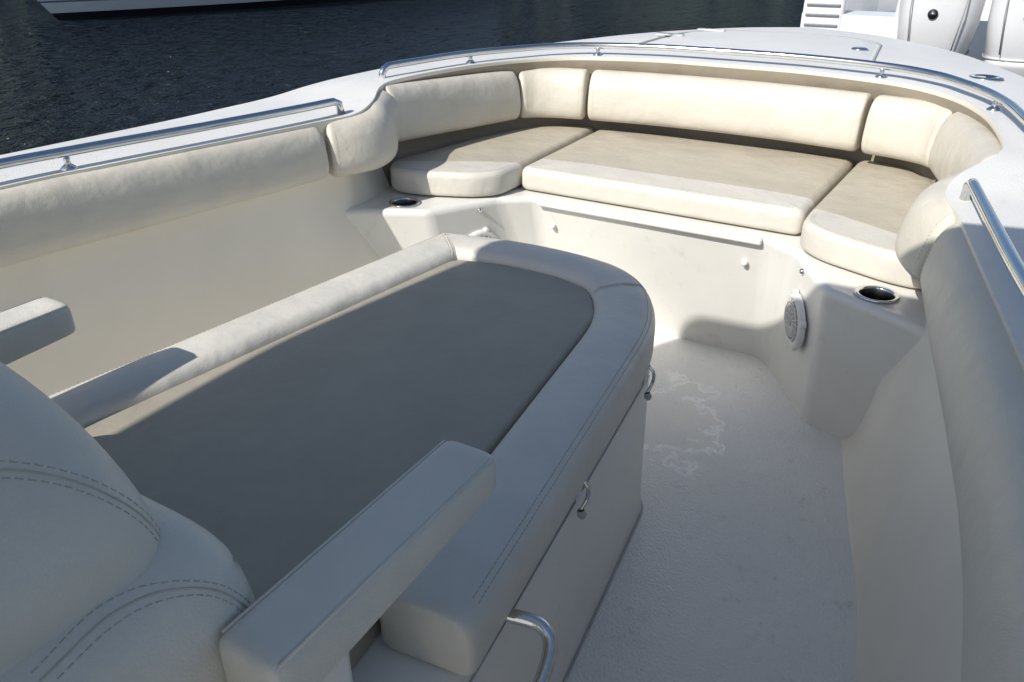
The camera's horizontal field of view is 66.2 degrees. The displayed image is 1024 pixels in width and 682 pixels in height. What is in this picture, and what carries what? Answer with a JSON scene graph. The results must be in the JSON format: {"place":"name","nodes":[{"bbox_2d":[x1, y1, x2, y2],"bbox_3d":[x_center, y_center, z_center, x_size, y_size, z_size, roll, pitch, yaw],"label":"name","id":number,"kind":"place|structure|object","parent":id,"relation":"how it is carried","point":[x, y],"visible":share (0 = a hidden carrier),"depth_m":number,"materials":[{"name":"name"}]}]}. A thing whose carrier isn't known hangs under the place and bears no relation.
{"place":"outdoors","nodes":[
{"label":"outdoors","id":0,"kind":"place"},
{"bbox_2d":[0,0,804,154],"bbox_3d":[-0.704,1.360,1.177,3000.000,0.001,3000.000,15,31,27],"label":"water","id":1,"kind":"structure","parent":0,"point":[61,81],"depth_m":13.93,"materials":[{"name":"black liquid"}]},
{"bbox_2d":[37,0,345,19],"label":"moored yacht","id":2,"kind":"object","parent":1,"relation":"on","point":[69,9],"visible":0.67,"depth_m":18.55,"materials":[{"name":"paint"}]},
{"bbox_2d":[0,27,1023,681],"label":"fishing boat","id":3,"kind":"object","parent":1,"relation":"on","point":[766,503],"visible":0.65,"depth_m":1.92,"materials":[{"name":"plastic"}]},
{"bbox_2d":[0,127,328,267],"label":"coaming bolster","id":4,"kind":"object","parent":3,"relation":"attached to","point":[47,216],"visible":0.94,"depth_m":1.89,"materials":[{"name":"beige leather"}]},
{"bbox_2d":[0,98,344,170],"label":"grab rail","id":5,"kind":"object","parent":3,"relation":"attached to","point":[65,152],"visible":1,"depth_m":1.92,"materials":[{"name":"silver metal"}]},
{"bbox_2d":[0,297,495,681],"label":"lounge backrest","id":6,"kind":"object","parent":3,"relation":"on","point":[109,572],"visible":1,"depth_m":0.65,"materials":[{"name":"leather"}]},
{"bbox_2d":[48,233,654,675],"bbox_3d":[-0.244,0.088,1.401,0.924,0.100,1.420,15,31,27],"label":"sun lounge cushion","id":7,"kind":"object","parent":3,"relation":"on","point":[272,445],"visible":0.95,"depth_m":1.29,"materials":[{"name":"leather"}]},
{"bbox_2d":[325,90,401,176],"bbox_3d":[-0.454,-0.641,2.409,0.195,0.205,0.360,10,29,19],"label":"coaming bolster","id":8,"kind":"object","parent":3,"relation":"attached to","point":[367,140],"visible":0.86,"depth_m":2.32,"materials":[{"name":"beige leather"}]},
{"bbox_2d":[388,197,420,207],"bbox_3d":[-0.339,-0.410,2.495,0.101,0.070,0.101,15,31,27],"label":"cup holder","id":9,"kind":"object","parent":3,"relation":"on","point":[402,202],"visible":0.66,"depth_m":2.51,"materials":[{"name":"silver metal"}]},
{"bbox_2d":[383,70,520,141],"bbox_3d":[-0.210,-0.839,2.773,0.113,0.200,0.634,22,35,36],"label":"coaming bolster","id":10,"kind":"object","parent":3,"relation":"attached to","point":[431,107],"visible":0.87,"depth_m":2.74,"materials":[{"name":"beige leather"}]},
{"bbox_2d":[469,227,498,238],"bbox_3d":[-0.103,-0.292,2.576,0.161,0.162,0.028,-16,31,-27],"label":"marine speaker","id":11,"kind":"object","parent":3,"relation":"attached to","point":[485,232],"visible":0.1,"depth_m":2.54},
{"bbox_2d":[390,124,593,196],"bbox_3d":[-0.044,-0.672,2.836,0.392,0.084,0.901,15,31,27],"label":"bow seat cushion","id":12,"kind":"object","parent":3,"relation":"on","point":[494,164],"visible":0.97,"depth_m":2.60,"materials":[{"name":"leather"}]},
{"bbox_2d":[505,608,557,681],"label":"grab handle","id":13,"kind":"object","parent":3,"relation":"attached to","point":[542,628],"visible":0.96,"depth_m":1.01,"materials":[{"name":"silver metal"}]},
{"bbox_2d":[518,68,589,119],"bbox_3d":[0.149,-0.950,3.009,0.295,0.180,0.132,3,28,5],"label":"coaming bolster","id":14,"kind":"object","parent":3,"relation":"attached to","point":[554,92],"visible":0.9,"depth_m":2.96,"materials":[{"name":"beige leather"}]},
{"bbox_2d":[574,480,590,519],"bbox_3d":[0.114,0.253,1.271,0.024,0.082,0.024,15,31,27],"label":"hold down latch","id":15,"kind":"object","parent":3,"relation":"attached to","point":[581,514],"visible":0.68,"depth_m":1.27,"materials":[{"name":"silver metal"}]},
{"bbox_2d":[642,365,655,400],"bbox_3d":[0.278,0.083,1.597,0.024,0.082,0.024,15,31,27],"label":"hold down latch","id":16,"kind":"object","parent":3,"relation":"attached to","point":[647,395],"visible":0.81,"depth_m":1.60,"materials":[{"name":"silver metal"}]},
{"bbox_2d":[522,129,852,233],"bbox_3d":[0.585,-0.567,2.632,0.948,0.085,0.675,15,31,27],"label":"bow seat cushion","id":17,"kind":"object","parent":3,"relation":"on","point":[787,192],"visible":0.95,"depth_m":2.48,"materials":[{"name":"leather"}]},
{"bbox_2d":[379,42,1023,124],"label":"grab rail","id":18,"kind":"object","parent":3,"relation":"attached to","point":[1015,109],"visible":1,"depth_m":2.67,"materials":[{"name":"silver metal"}]},
{"bbox_2d":[588,70,871,150],"bbox_3d":[0.733,-0.829,2.778,0.986,0.180,0.153,15,31,27],"label":"coaming bolster","id":19,"kind":"object","parent":3,"relation":"attached to","point":[826,117],"visible":1,"depth_m":2.73,"materials":[{"name":"beige leather"}]},
{"bbox_2d":[640,28,881,60],"bbox_3d":[1.002,-1.186,3.122,0.904,0.032,0.668,15,31,27],"label":"deck hatch","id":20,"kind":"object","parent":3,"relation":"on","point":[820,44],"visible":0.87,"depth_m":3.09,"materials":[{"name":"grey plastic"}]},
{"bbox_2d":[784,289,805,350],"bbox_3d":[0.761,-0.056,2.123,0.028,0.162,0.161,1,28,2],"label":"marine speaker","id":21,"kind":"object","parent":3,"relation":"attached to","point":[794,320],"visible":1,"depth_m":2.09},
{"bbox_2d":[800,161,931,288],"bbox_3d":[1.089,-0.363,2.241,0.392,0.084,0.901,15,31,27],"label":"bow seat cushion","id":22,"kind":"object","parent":3,"relation":"on","point":[853,221],"visible":0.57,"depth_m":2.07,"materials":[{"name":"leather"}]},
{"bbox_2d":[854,285,899,303],"bbox_3d":[0.861,-0.082,1.865,0.101,0.070,0.101,15,31,27],"label":"cup holder","id":23,"kind":"object","parent":3,"relation":"on","point":[878,294],"visible":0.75,"depth_m":1.88,"materials":[{"name":"silver metal"}]},
{"bbox_2d":[861,95,951,167],"bbox_3d":[1.243,-0.651,2.435,0.132,0.180,0.295,-18,32,-30],"label":"coaming bolster","id":24,"kind":"object","parent":3,"relation":"attached to","point":[902,128],"visible":0.75,"depth_m":2.42,"materials":[{"name":"beige leather"}]},
{"bbox_2d":[895,172,961,283],"bbox_3d":[0.942,-0.259,1.676,0.195,0.205,0.360,21,34,34],"label":"coaming bolster","id":25,"kind":"object","parent":3,"relation":"attached to","point":[928,219],"visible":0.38,"depth_m":1.61,"materials":[{"name":"beige leather"}]},
{"bbox_2d":[928,112,1000,180],"bbox_3d":[1.188,-0.457,2.039,0.113,0.200,0.634,10,29,18],"label":"coaming bolster","id":26,"kind":"object","parent":3,"relation":"attached to","point":[962,142],"visible":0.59,"depth_m":2.07,"materials":[{"name":"beige leather"}]},
{"bbox_2d":[920,223,1023,681],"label":"coaming bolster","id":27,"kind":"object","parent":3,"relation":"attached to","point":[979,372],"visible":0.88,"depth_m":0.93,"materials":[{"name":"beige leather"}]},
{"bbox_2d":[969,74,1003,80],"bbox_3d":[1.513,-0.843,2.508,0.104,0.006,0.104,15,31,27],"label":"deck fitting","id":28,"kind":"object","parent":3,"relation":"on","point":[989,77],"visible":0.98,"depth_m":2.49,"materials":[{"name":"silver metal"}]},
{"bbox_2d":[959,178,1023,298],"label":"grab rail","id":29,"kind":"object","parent":3,"relation":"attached to","point":[972,188],"visible":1,"depth_m":1.29,"materials":[{"name":"silver metal"}]},
{"bbox_2d":[800,0,991,60],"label":"neighbour motorboat","id":30,"kind":"object","parent":1,"relation":"on","point":[876,17],"visible":0.17,"depth_m":6.24,"materials":[{"name":"white plastic"}]},
{"bbox_2d":[897,0,985,55],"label":"outboard motor","id":31,"kind":"object","parent":30,"relation":"attached to","point":[950,25],"visible":0.44,"depth_m":5.01,"materials":[{"name":"white plastic"}]},
{"bbox_2d":[982,0,1023,76],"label":"outboard motor","id":32,"kind":"object","parent":30,"relation":"attached to","point":[1004,45],"visible":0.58,"depth_m":4.88,"materials":[{"name":"white plastic"}]}
]}

